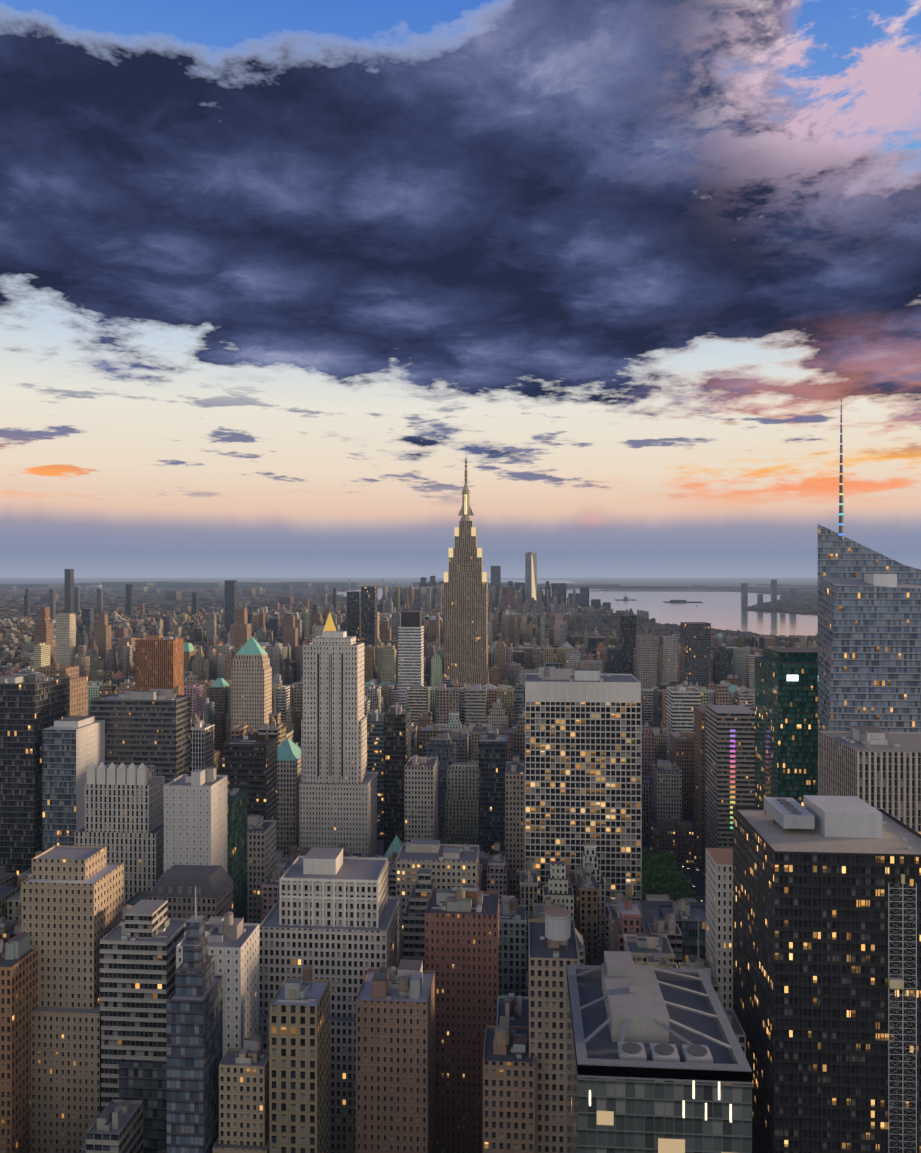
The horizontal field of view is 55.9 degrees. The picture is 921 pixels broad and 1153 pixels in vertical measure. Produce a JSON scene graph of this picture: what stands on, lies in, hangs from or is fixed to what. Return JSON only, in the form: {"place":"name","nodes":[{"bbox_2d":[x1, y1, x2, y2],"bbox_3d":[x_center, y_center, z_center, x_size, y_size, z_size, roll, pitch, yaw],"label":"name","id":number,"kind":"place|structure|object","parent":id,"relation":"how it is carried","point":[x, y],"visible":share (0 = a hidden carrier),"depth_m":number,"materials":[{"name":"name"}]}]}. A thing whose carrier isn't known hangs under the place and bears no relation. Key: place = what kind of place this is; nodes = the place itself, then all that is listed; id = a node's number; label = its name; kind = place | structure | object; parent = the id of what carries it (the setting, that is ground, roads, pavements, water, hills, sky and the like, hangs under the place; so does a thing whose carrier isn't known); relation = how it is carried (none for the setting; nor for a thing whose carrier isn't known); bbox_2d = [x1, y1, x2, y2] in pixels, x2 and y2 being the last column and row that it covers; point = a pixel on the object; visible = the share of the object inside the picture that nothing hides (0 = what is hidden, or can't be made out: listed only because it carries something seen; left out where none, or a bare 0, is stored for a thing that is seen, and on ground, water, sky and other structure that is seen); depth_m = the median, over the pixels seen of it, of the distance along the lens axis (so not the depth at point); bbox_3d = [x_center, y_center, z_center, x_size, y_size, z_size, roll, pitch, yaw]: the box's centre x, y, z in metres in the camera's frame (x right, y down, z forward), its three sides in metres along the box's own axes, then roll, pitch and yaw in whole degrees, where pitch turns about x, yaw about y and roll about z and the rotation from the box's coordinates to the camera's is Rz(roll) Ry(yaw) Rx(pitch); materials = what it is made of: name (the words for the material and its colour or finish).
{"place":"outdoors","nodes":[
{"label":"outdoors","id":0,"kind":"place"},
{"bbox_2d":[0,578,817,901],"bbox_3d":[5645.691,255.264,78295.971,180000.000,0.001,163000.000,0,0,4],"label":"ground","id":1,"kind":"structure","parent":0,"point":[696,876],"depth_m":44341.28,"materials":[{"name":"grey"}]},
{"bbox_2d":[0,638,761,1152],"bbox_3d":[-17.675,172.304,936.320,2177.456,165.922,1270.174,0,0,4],"label":"buildings","id":2,"kind":"structure","parent":1,"relation":"on","point":[252,1096],"depth_m":422.83,"materials":[{"name":"concrete"}]},
{"bbox_2d":[0,582,817,618],"bbox_3d":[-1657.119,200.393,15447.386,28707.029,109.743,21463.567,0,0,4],"label":"distant buildings","id":3,"kind":"structure","parent":1,"relation":"on","point":[162,599],"depth_m":9151.51,"materials":[{"name":"concrete"}]},
{"bbox_2d":[0,584,817,687],"bbox_3d":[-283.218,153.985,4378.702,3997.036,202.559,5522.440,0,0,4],"label":"distant buildings","id":4,"kind":"structure","parent":1,"relation":"on","point":[517,622],"depth_m":2764.64,"materials":[{"name":"concrete"}]},
{"bbox_2d":[0,398,920,1152],"bbox_3d":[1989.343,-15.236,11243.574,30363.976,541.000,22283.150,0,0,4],"label":"buildings","id":5,"kind":"structure","parent":1,"relation":"on","point":[792,826],"depth_m":375.58,"materials":[{"name":"concrete"}]},
{"bbox_2d":[377,594,705,900],"bbox_3d":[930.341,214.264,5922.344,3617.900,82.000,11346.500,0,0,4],"label":"trees","id":6,"kind":"object","parent":1,"relation":"on","point":[380,847],"visible":0.12,"depth_m":755.03,"materials":[{"name":"plant"}]},
{"bbox_2d":[441,838,704,901],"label":"trees","id":7,"kind":"object","parent":1,"relation":"on","point":[661,874],"visible":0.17,"depth_m":688.78,"materials":[{"name":"green plant"}]},
{"bbox_2d":[0,0,920,577],"label":"sky","id":8,"kind":"structure","parent":0,"point":[272,272],"materials":[{"name":"blue"}]},
{"bbox_2d":[336,580,817,636],"bbox_3d":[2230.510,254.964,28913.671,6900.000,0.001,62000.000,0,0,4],"label":"water","id":9,"kind":"structure","parent":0,"point":[720,610],"depth_m":6512.48,"materials":[{"name":"grey liquid"}]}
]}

